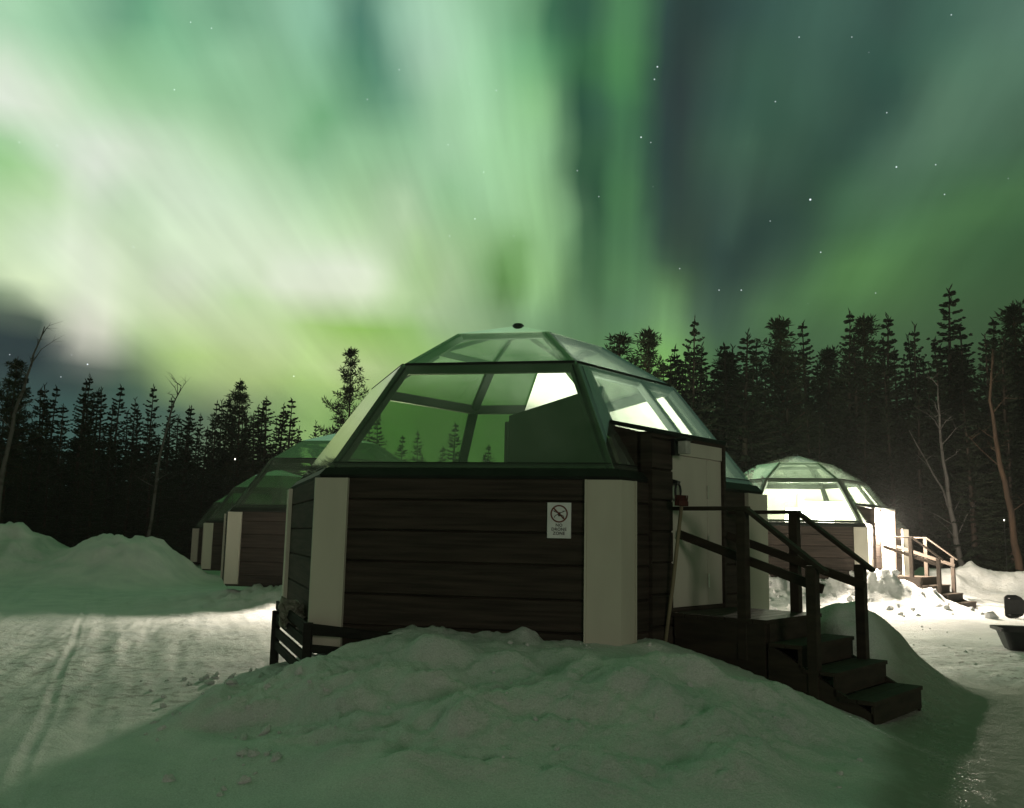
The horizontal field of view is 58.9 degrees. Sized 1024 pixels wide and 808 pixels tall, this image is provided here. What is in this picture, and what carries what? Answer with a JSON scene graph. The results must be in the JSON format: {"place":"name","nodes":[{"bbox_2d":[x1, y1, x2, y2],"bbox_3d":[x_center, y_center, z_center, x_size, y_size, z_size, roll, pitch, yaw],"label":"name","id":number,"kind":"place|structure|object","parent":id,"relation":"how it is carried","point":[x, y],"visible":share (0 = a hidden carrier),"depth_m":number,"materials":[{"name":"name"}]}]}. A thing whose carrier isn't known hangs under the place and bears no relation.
{"place":"outdoors","nodes":[
{"label":"outdoors","id":0,"kind":"place"},
{"bbox_2d":[0,521,1023,807],"bbox_3d":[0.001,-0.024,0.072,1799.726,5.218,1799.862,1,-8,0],"label":"snow ground","id":1,"kind":"structure","parent":0,"point":[94,631],"depth_m":6.96,"materials":[{"name":"white snow"}]},
{"bbox_2d":[0,397,28,524],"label":"spruce tree","id":2,"kind":"object","parent":1,"relation":"on","point":[7,486],"visible":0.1,"depth_m":39.43,"materials":[{"name":"green plant"}]},
{"bbox_2d":[0,358,50,523],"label":"pine tree","id":3,"kind":"object","parent":1,"relation":"on","point":[9,399],"visible":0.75,"depth_m":37.75,"materials":[{"name":"green plant"}]},
{"bbox_2d":[3,383,58,531],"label":"spruce tree","id":4,"kind":"object","parent":1,"relation":"on","point":[41,453],"visible":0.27,"depth_m":38.13,"materials":[{"name":"green plant"}]},
{"bbox_2d":[0,321,61,514],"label":"birch tree","id":5,"kind":"object","parent":1,"relation":"on","point":[6,453],"visible":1,"depth_m":28.12,"materials":[{"name":"brown plant"}]},
{"bbox_2d":[5,386,57,524],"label":"spruce tree","id":6,"kind":"object","parent":1,"relation":"on","point":[40,418],"visible":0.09,"depth_m":39.75,"materials":[{"name":"green plant"}]},
{"bbox_2d":[4,385,67,520],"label":"spruce tree","id":7,"kind":"object","parent":1,"relation":"on","point":[56,389],"visible":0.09,"depth_m":41.63,"materials":[{"name":"green plant"}]},
{"bbox_2d":[23,404,87,544],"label":"spruce tree","id":8,"kind":"object","parent":1,"relation":"on","point":[58,454],"visible":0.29,"depth_m":35.97,"materials":[{"name":"green plant"}]},
{"bbox_2d":[37,379,106,544],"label":"spruce tree","id":9,"kind":"object","parent":1,"relation":"on","point":[81,446],"visible":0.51,"depth_m":36.24,"materials":[{"name":"green plant"}]},
{"bbox_2d":[65,373,102,538],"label":"spruce tree","id":10,"kind":"object","parent":1,"relation":"on","point":[88,396],"visible":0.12,"depth_m":42.19,"materials":[{"name":"green plant"}]},
{"bbox_2d":[78,387,122,533],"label":"spruce tree","id":11,"kind":"object","parent":1,"relation":"on","point":[100,442],"visible":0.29,"depth_m":39.84,"materials":[{"name":"green plant"}]},
{"bbox_2d":[70,384,138,524],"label":"spruce tree","id":12,"kind":"object","parent":1,"relation":"on","point":[116,435],"visible":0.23,"depth_m":40.74,"materials":[{"name":"green plant"}]},
{"bbox_2d":[92,404,136,513],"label":"spruce tree","id":13,"kind":"object","parent":1,"relation":"on","point":[111,433],"visible":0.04,"depth_m":43.05,"materials":[{"name":"green plant"}]},
{"bbox_2d":[116,396,143,501],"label":"spruce tree","id":14,"kind":"object","parent":1,"relation":"on","point":[133,435],"visible":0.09,"depth_m":43.90,"materials":[{"name":"green plant"}]},
{"bbox_2d":[117,406,162,532],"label":"spruce tree","id":15,"kind":"object","parent":1,"relation":"on","point":[137,419],"visible":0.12,"depth_m":43.35,"materials":[{"name":"green plant"}]},
{"bbox_2d":[120,383,175,550],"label":"spruce tree","id":16,"kind":"object","parent":1,"relation":"on","point":[149,446],"visible":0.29,"depth_m":42.53,"materials":[{"name":"green plant"}]},
{"bbox_2d":[127,456,172,548],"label":"spruce tree","id":17,"kind":"object","parent":1,"relation":"on","point":[146,506],"visible":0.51,"depth_m":35.83,"materials":[{"name":"green plant"}]},
{"bbox_2d":[143,434,174,548],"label":"spruce tree","id":18,"kind":"object","parent":1,"relation":"on","point":[156,439],"visible":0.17,"depth_m":42.78,"materials":[{"name":"green plant"}]},
{"bbox_2d":[135,371,189,536],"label":"birch tree","id":19,"kind":"object","parent":1,"relation":"on","point":[154,496],"visible":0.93,"depth_m":32.90,"materials":[{"name":"brown plant"}]},
{"bbox_2d":[155,396,190,556],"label":"spruce tree","id":20,"kind":"object","parent":1,"relation":"on","point":[167,466],"visible":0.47,"depth_m":48.45,"materials":[{"name":"green plant"}]},
{"bbox_2d":[167,405,202,555],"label":"spruce tree","id":21,"kind":"object","parent":1,"relation":"on","point":[184,458],"visible":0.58,"depth_m":49.97,"materials":[{"name":"green plant"}]},
{"bbox_2d":[167,405,210,557],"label":"spruce tree","id":22,"kind":"object","parent":1,"relation":"on","point":[186,487],"visible":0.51,"depth_m":50.25,"materials":[{"name":"green plant"}]},
{"bbox_2d":[175,427,218,563],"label":"spruce tree","id":23,"kind":"object","parent":1,"relation":"on","point":[204,468],"visible":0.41,"depth_m":51.05,"materials":[{"name":"green plant"}]},
{"bbox_2d":[181,415,213,556],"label":"spruce tree","id":24,"kind":"object","parent":1,"relation":"on","point":[197,457],"visible":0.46,"depth_m":50.85,"materials":[{"name":"green plant"}]},
{"bbox_2d":[186,477,211,564],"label":"spruce tree","id":25,"kind":"object","parent":1,"relation":"on","point":[201,506],"visible":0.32,"depth_m":50.35,"materials":[{"name":"green plant"}]},
{"bbox_2d":[187,442,225,527],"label":"spruce tree","id":26,"kind":"object","parent":1,"relation":"on","point":[207,461],"visible":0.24,"depth_m":51.32,"materials":[{"name":"green plant"}]},
{"bbox_2d":[193,400,223,524],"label":"spruce tree","id":27,"kind":"object","parent":1,"relation":"on","point":[214,446],"visible":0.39,"depth_m":52.05,"materials":[{"name":"green plant"}]},
{"bbox_2d":[195,396,240,520],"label":"spruce tree","id":28,"kind":"object","parent":1,"relation":"on","point":[223,457],"visible":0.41,"depth_m":51.79,"materials":[{"name":"green plant"}]},
{"bbox_2d":[190,493,280,562],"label":"glass igloo","id":29,"kind":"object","parent":1,"relation":"on","point":[197,538],"visible":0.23,"depth_m":44.93,"materials":[{"name":"green"}]},
{"bbox_2d":[208,378,269,500],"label":"pine tree","id":30,"kind":"object","parent":1,"relation":"on","point":[237,397],"visible":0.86,"depth_m":52.08,"materials":[{"name":"green plant"}]},
{"bbox_2d":[230,418,270,506],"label":"spruce tree","id":31,"kind":"object","parent":1,"relation":"on","point":[253,446],"visible":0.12,"depth_m":52.67,"materials":[{"name":"green plant"}]},
{"bbox_2d":[201,469,301,570],"bbox_3d":[-9.091,4.467,34.995,6.092,3.945,5.300,0,-8,11],"label":"glass igloo","id":32,"kind":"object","parent":1,"relation":"on","point":[212,541],"visible":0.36,"depth_m":32.77,"materials":[{"name":"brown wood"}]},
{"bbox_2d":[231,396,294,507],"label":"spruce tree","id":33,"kind":"object","parent":1,"relation":"on","point":[265,457],"visible":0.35,"depth_m":52.22,"materials":[{"name":"green plant"}]},
{"bbox_2d":[260,403,293,504],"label":"spruce tree","id":34,"kind":"object","parent":1,"relation":"on","point":[281,426],"visible":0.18,"depth_m":52.73,"materials":[{"name":"green plant"}]},
{"bbox_2d":[260,411,298,504],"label":"spruce tree","id":35,"kind":"object","parent":1,"relation":"on","point":[282,431],"visible":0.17,"depth_m":52.62,"materials":[{"name":"green plant"}]},
{"bbox_2d":[263,397,305,499],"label":"spruce tree","id":36,"kind":"object","parent":1,"relation":"on","point":[286,483],"visible":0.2,"depth_m":52.87,"materials":[{"name":"green plant"}]},
{"bbox_2d":[220,432,403,586],"bbox_3d":[-4.554,2.671,23.244,6.092,3.945,5.300,0,-8,11],"label":"glass igloo","id":37,"kind":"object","parent":1,"relation":"on","point":[253,543],"visible":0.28,"depth_m":20.80,"materials":[{"name":"brown wood"}]},
{"bbox_2d":[269,601,391,664],"bbox_3d":[-1.839,2.442,8.962,2.561,0.807,0.680,-6,-11,39],"label":"wooden railing","id":38,"kind":"object","parent":1,"relation":"on","point":[305,638],"visible":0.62,"depth_m":8.86,"materials":[{"name":"brown wood"}]},
{"bbox_2d":[278,596,305,628],"bbox_3d":[-2.218,2.192,9.552,0.516,0.347,0.101,6,-10,-33],"label":"crumpled sheeting","id":39,"kind":"object","parent":38,"relation":"on","point":[285,605],"visible":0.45,"depth_m":9.47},
{"bbox_2d":[308,346,381,459],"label":"pine tree","id":40,"kind":"object","parent":1,"relation":"on","point":[348,398],"visible":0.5,"depth_m":41.24,"materials":[{"name":"green plant"}]},
{"bbox_2d":[444,422,461,461],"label":"spruce tree","id":41,"kind":"object","parent":1,"relation":"on","point":[455,429],"visible":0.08,"depth_m":50.53,"materials":[{"name":"green plant"}]},
{"bbox_2d":[282,323,769,646],"bbox_3d":[0.041,0.919,11.366,6.092,3.945,5.300,0,-8,11],"label":"glass igloo","id":42,"kind":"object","parent":1,"relation":"on","point":[462,544],"visible":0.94,"depth_m":8.90,"materials":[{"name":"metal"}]},
{"bbox_2d":[547,502,570,538],"bbox_3d":[0.445,1.099,8.558,0.228,0.335,0.016,0,-8,11],"label":"drone sign","id":43,"kind":"object","parent":42,"relation":"attached to","point":[558,520],"visible":1,"depth_m":8.55,"materials":[{"name":"metal"}]},
{"bbox_2d":[671,443,721,607],"bbox_3d":[1.939,1.257,9.516,0.145,1.680,1.052,-6,-11,41],"label":"door","id":44,"kind":"structure","parent":42,"relation":"in","point":[697,474],"depth_m":9.53,"materials":[{"name":"wood"}]},
{"bbox_2d":[595,332,642,463],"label":"pine tree","id":45,"kind":"object","parent":1,"relation":"on","point":[620,339],"visible":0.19,"depth_m":32.85,"materials":[{"name":"green plant"}]},
{"bbox_2d":[610,327,697,462],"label":"pine tree","id":46,"kind":"object","parent":1,"relation":"on","point":[648,355],"visible":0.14,"depth_m":31.79,"materials":[{"name":"green plant"}]},
{"bbox_2d":[664,495,687,641],"bbox_3d":[1.589,1.705,8.866,0.245,1.618,0.154,-7,-12,44],"label":"broom","id":47,"kind":"object","parent":1,"relation":"on","point":[681,501],"visible":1,"depth_m":8.85,"materials":[{"name":"brown wood"}]},
{"bbox_2d":[663,353,695,433],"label":"spruce tree","id":48,"kind":"object","parent":1,"relation":"on","point":[677,371],"visible":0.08,"depth_m":40.30,"materials":[{"name":"green plant"}]},
{"bbox_2d":[673,316,720,436],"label":"spruce tree","id":49,"kind":"object","parent":1,"relation":"on","point":[693,402],"visible":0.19,"depth_m":31.33,"materials":[{"name":"green plant"}]},
{"bbox_2d":[677,344,722,439],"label":"spruce tree","id":50,"kind":"object","parent":1,"relation":"on","point":[685,397],"visible":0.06,"depth_m":39.99,"materials":[{"name":"green plant"}]},
{"bbox_2d":[680,341,721,438],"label":"spruce tree","id":51,"kind":"object","parent":1,"relation":"on","point":[704,369],"visible":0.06,"depth_m":40.84,"materials":[{"name":"green plant"}]},
{"bbox_2d":[704,348,751,475],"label":"pine tree","id":52,"kind":"object","parent":1,"relation":"on","point":[721,359],"visible":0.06,"depth_m":42.07,"materials":[{"name":"green plant"}]},
{"bbox_2d":[713,343,748,449],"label":"spruce tree","id":53,"kind":"object","parent":1,"relation":"on","point":[733,361],"visible":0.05,"depth_m":39.61,"materials":[{"name":"green plant"}]},
{"bbox_2d":[696,342,768,475],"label":"spruce tree","id":54,"kind":"object","parent":1,"relation":"on","point":[730,380],"visible":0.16,"depth_m":36.95,"materials":[{"name":"green plant"}]},
{"bbox_2d":[708,327,800,484],"bbox_3d":[8.640,1.911,33.965,5.304,9.773,5.186,-2,-9,21],"label":"spruce tree","id":55,"kind":"object","parent":1,"relation":"on","point":[756,426],"visible":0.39,"depth_m":33.85,"materials":[{"name":"green plant"}]},
{"bbox_2d":[726,349,784,484],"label":"spruce tree","id":56,"kind":"object","parent":1,"relation":"on","point":[760,397],"visible":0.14,"depth_m":36.06,"materials":[{"name":"green plant"}]},
{"bbox_2d":[733,366,792,483],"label":"spruce tree","id":57,"kind":"object","parent":1,"relation":"on","point":[762,389],"visible":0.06,"depth_m":36.74,"materials":[{"name":"green plant"}]},
{"bbox_2d":[753,358,823,484],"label":"spruce tree","id":58,"kind":"object","parent":1,"relation":"on","point":[786,443],"visible":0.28,"depth_m":35.62,"materials":[{"name":"green plant"}]},
{"bbox_2d":[748,315,837,484],"bbox_3d":[11.093,1.770,36.399,4.250,10.948,4.651,1,-8,4],"label":"pine tree","id":59,"kind":"object","parent":1,"relation":"on","point":[779,356],"visible":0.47,"depth_m":36.50,"materials":[{"name":"green plant"}]},
{"bbox_2d":[672,506,922,724],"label":"entrance stairs","id":60,"kind":"structure","parent":1,"relation":"on","point":[743,634],"depth_m":8.49,"materials":[{"name":"brown wood"}]},
{"bbox_2d":[780,320,838,483],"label":"spruce tree","id":61,"kind":"object","parent":1,"relation":"on","point":[806,380],"visible":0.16,"depth_m":38.03,"materials":[{"name":"green plant"}]},
{"bbox_2d":[793,404,831,492],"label":"spruce tree","id":62,"kind":"object","parent":1,"relation":"on","point":[809,475],"visible":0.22,"depth_m":34.19,"materials":[{"name":"green plant"}]},
{"bbox_2d":[805,415,829,500],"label":"spruce tree","id":63,"kind":"object","parent":1,"relation":"on","point":[821,441],"visible":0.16,"depth_m":33.98,"materials":[{"name":"green plant"}]},
{"bbox_2d":[794,345,851,460],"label":"pine tree","id":64,"kind":"object","parent":1,"relation":"on","point":[826,354],"visible":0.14,"depth_m":40.62,"materials":[{"name":"green plant"}]},
{"bbox_2d":[743,454,909,579],"bbox_3d":[8.353,3.431,26.567,6.092,3.945,5.300,-1,-8,12],"label":"glass igloo","id":65,"kind":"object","parent":1,"relation":"on","point":[849,512],"visible":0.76,"depth_m":24.99,"materials":[{"name":"clear glass"}]},
{"bbox_2d":[880,511,895,568],"bbox_3d":[10.217,3.764,24.681,0.145,1.680,1.052,-6,-11,42],"label":"door","id":66,"kind":"structure","parent":65,"relation":"in","point":[887,522],"depth_m":24.72,"materials":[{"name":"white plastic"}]},
{"bbox_2d":[802,359,863,467],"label":"spruce tree","id":67,"kind":"object","parent":1,"relation":"on","point":[829,430],"visible":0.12,"depth_m":37.77,"materials":[{"name":"green plant"}]},
{"bbox_2d":[823,308,885,492],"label":"spruce tree","id":68,"kind":"object","parent":1,"relation":"on","point":[848,393],"visible":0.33,"depth_m":36.23,"materials":[{"name":"green plant"}]},
{"bbox_2d":[815,341,904,505],"bbox_3d":[13.277,2.404,35.613,4.562,10.239,4.646,-7,-11,44],"label":"spruce tree","id":69,"kind":"object","parent":1,"relation":"on","point":[849,429],"visible":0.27,"depth_m":35.85,"materials":[{"name":"green plant"}]},
{"bbox_2d":[847,411,889,507],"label":"spruce tree","id":70,"kind":"object","parent":1,"relation":"on","point":[868,465],"visible":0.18,"depth_m":33.12,"materials":[{"name":"green plant"}]},
{"bbox_2d":[828,313,921,505],"bbox_3d":[14.689,1.785,37.870,5.374,11.473,4.927,-1,-8,12],"label":"pine tree","id":71,"kind":"object","parent":1,"relation":"on","point":[866,329],"visible":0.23,"depth_m":38.04,"materials":[{"name":"green plant"}]},
{"bbox_2d":[852,312,921,543],"bbox_3d":[15.670,2.032,37.593,4.758,11.809,4.846,2,-8,-6],"label":"spruce tree","id":72,"kind":"object","parent":1,"relation":"on","point":[896,411],"visible":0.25,"depth_m":37.40,"materials":[{"name":"green plant"}]},
{"bbox_2d":[866,363,930,565],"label":"spruce tree","id":73,"kind":"object","parent":1,"relation":"on","point":[886,396],"visible":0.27,"depth_m":34.85,"materials":[{"name":"green plant"}]},
{"bbox_2d":[867,403,939,569],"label":"spruce tree","id":74,"kind":"object","parent":1,"relation":"on","point":[894,492],"visible":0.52,"depth_m":32.27,"materials":[{"name":"green plant"}]},
{"bbox_2d":[867,348,944,532],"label":"spruce tree","id":75,"kind":"object","parent":1,"relation":"on","point":[896,359],"visible":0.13,"depth_m":37.30,"materials":[{"name":"green plant"}]},
{"bbox_2d":[894,332,931,423],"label":"spruce tree","id":76,"kind":"object","parent":1,"relation":"on","point":[906,344],"visible":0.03,"depth_m":48.84,"materials":[{"name":"green plant"}]},
{"bbox_2d":[884,355,942,542],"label":"spruce tree","id":77,"kind":"object","parent":1,"relation":"on","point":[906,371],"visible":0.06,"depth_m":38.18,"materials":[{"name":"green plant"}]},
{"bbox_2d":[893,322,944,489],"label":"spruce tree","id":78,"kind":"object","parent":1,"relation":"on","point":[918,382],"visible":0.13,"depth_m":38.33,"materials":[{"name":"green plant"}]},
{"bbox_2d":[881,394,963,570],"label":"spruce tree","id":79,"kind":"object","parent":1,"relation":"on","point":[921,519],"visible":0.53,"depth_m":32.48,"materials":[{"name":"green plant"}]},
{"bbox_2d":[881,536,976,608],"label":"entrance stairs","id":80,"kind":"structure","parent":1,"relation":"on","point":[926,581],"depth_m":23.74,"materials":[{"name":"wood"}]},
{"bbox_2d":[901,364,965,564],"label":"spruce tree","id":81,"kind":"object","parent":1,"relation":"on","point":[925,414],"visible":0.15,"depth_m":36.11,"materials":[{"name":"green plant"}]},
{"bbox_2d":[909,430,968,546],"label":"birch tree","id":82,"kind":"object","parent":1,"relation":"on","point":[936,479],"visible":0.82,"depth_m":31.23,"materials":[{"name":"brown plant"}]},
{"bbox_2d":[900,356,990,568],"bbox_3d":[15.999,2.672,34.194,3.722,9.366,3.790,-6,-11,39],"label":"spruce tree","id":83,"kind":"object","parent":1,"relation":"on","point":[949,440],"visible":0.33,"depth_m":34.36,"materials":[{"name":"green plant"}]},
{"bbox_2d":[925,440,971,568],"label":"spruce tree","id":84,"kind":"object","parent":1,"relation":"on","point":[948,535],"visible":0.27,"depth_m":32.29,"materials":[{"name":"green plant"}]},
{"bbox_2d":[919,371,978,565],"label":"birch tree","id":85,"kind":"object","parent":1,"relation":"on","point":[959,555],"visible":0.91,"depth_m":30.91,"materials":[{"name":"brown plant"}]},
{"bbox_2d":[911,283,996,543],"bbox_3d":[17.917,1.259,38.145,5.190,12.932,6.249,4,-9,-21],"label":"spruce tree","id":86,"kind":"object","parent":1,"relation":"on","point":[949,338],"visible":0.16,"depth_m":38.18,"materials":[{"name":"green plant"}]},
{"bbox_2d":[935,322,989,479],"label":"spruce tree","id":87,"kind":"object","parent":1,"relation":"on","point":[960,328],"visible":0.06,"depth_m":39.02,"materials":[{"name":"green plant"}]},
{"bbox_2d":[933,342,995,536],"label":"spruce tree","id":88,"kind":"object","parent":1,"relation":"on","point":[963,402],"visible":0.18,"depth_m":37.07,"materials":[{"name":"green plant"}]},
{"bbox_2d":[933,357,1003,493],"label":"pine tree","id":89,"kind":"object","parent":1,"relation":"on","point":[968,386],"visible":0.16,"depth_m":37.72,"materials":[{"name":"green plant"}]},
{"bbox_2d":[929,406,1018,571],"bbox_3d":[15.840,3.209,31.346,3.053,6.481,3.122,-5,-10,37],"label":"spruce tree","id":90,"kind":"object","parent":1,"relation":"on","point":[973,534],"visible":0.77,"depth_m":31.17,"materials":[{"name":"green plant"}]},
{"bbox_2d":[966,418,1005,566],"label":"spruce tree","id":91,"kind":"object","parent":1,"relation":"on","point":[987,471],"visible":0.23,"depth_m":33.44,"materials":[{"name":"green plant"}]},
{"bbox_2d":[951,330,1023,570],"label":"spruce tree","id":92,"kind":"object","parent":1,"relation":"on","point":[987,429],"visible":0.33,"depth_m":33.63,"materials":[{"name":"green plant"}]},
{"bbox_2d":[977,317,1008,559],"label":"spruce tree","id":93,"kind":"object","parent":1,"relation":"on","point":[993,323],"visible":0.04,"depth_m":39.67,"materials":[{"name":"green plant"}]},
{"bbox_2d":[965,335,1023,565],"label":"spruce tree","id":94,"kind":"object","parent":1,"relation":"on","point":[1012,392],"visible":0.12,"depth_m":34.44,"materials":[{"name":"green plant"}]},
{"bbox_2d":[966,349,1023,570],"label":"pine tree","id":95,"kind":"object","parent":1,"relation":"on","point":[1018,559],"visible":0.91,"depth_m":29.92,"materials":[{"name":"red plant"}]},
{"bbox_2d":[967,344,1023,569],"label":"spruce tree","id":96,"kind":"object","parent":1,"relation":"on","point":[1004,407],"visible":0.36,"depth_m":32.66,"materials":[{"name":"green plant"}]},
{"bbox_2d":[967,299,1023,502],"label":"pine tree","id":97,"kind":"object","parent":1,"relation":"on","point":[1012,319],"visible":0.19,"depth_m":38.35,"materials":[{"name":"green plant"}]},
{"bbox_2d":[970,421,1023,571],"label":"spruce tree","id":98,"kind":"object","parent":1,"relation":"on","point":[1006,551],"visible":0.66,"depth_m":30.85,"materials":[{"name":"green plant"}]},
{"bbox_2d":[990,625,1023,650],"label":"pulk sled","id":99,"kind":"object","parent":1,"relation":"on","point":[1011,637],"visible":1,"depth_m":13.72,"materials":[{"name":"black plastic"}]},
{"bbox_2d":[995,373,1023,500],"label":"pine tree","id":100,"kind":"object","parent":1,"relation":"on","point":[1021,383],"visible":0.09,"depth_m":35.02,"materials":[{"name":"green plant"}]},
{"bbox_2d":[996,445,1023,565],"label":"spruce tree","id":101,"kind":"object","parent":1,"relation":"on","point":[1019,521],"visible":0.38,"depth_m":30.77,"materials":[{"name":"green plant"}]},
{"bbox_2d":[0,0,1023,510],"label":"sky","id":102,"kind":"structure","parent":0,"point":[214,194],"materials":[{"name":"green"}]},
{"bbox_2d":[1004,595,1023,617],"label":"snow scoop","id":103,"kind":"object","parent":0,"point":[1013,606],"visible":1,"depth_m":20.41,"materials":[{"name":"black plastic"}]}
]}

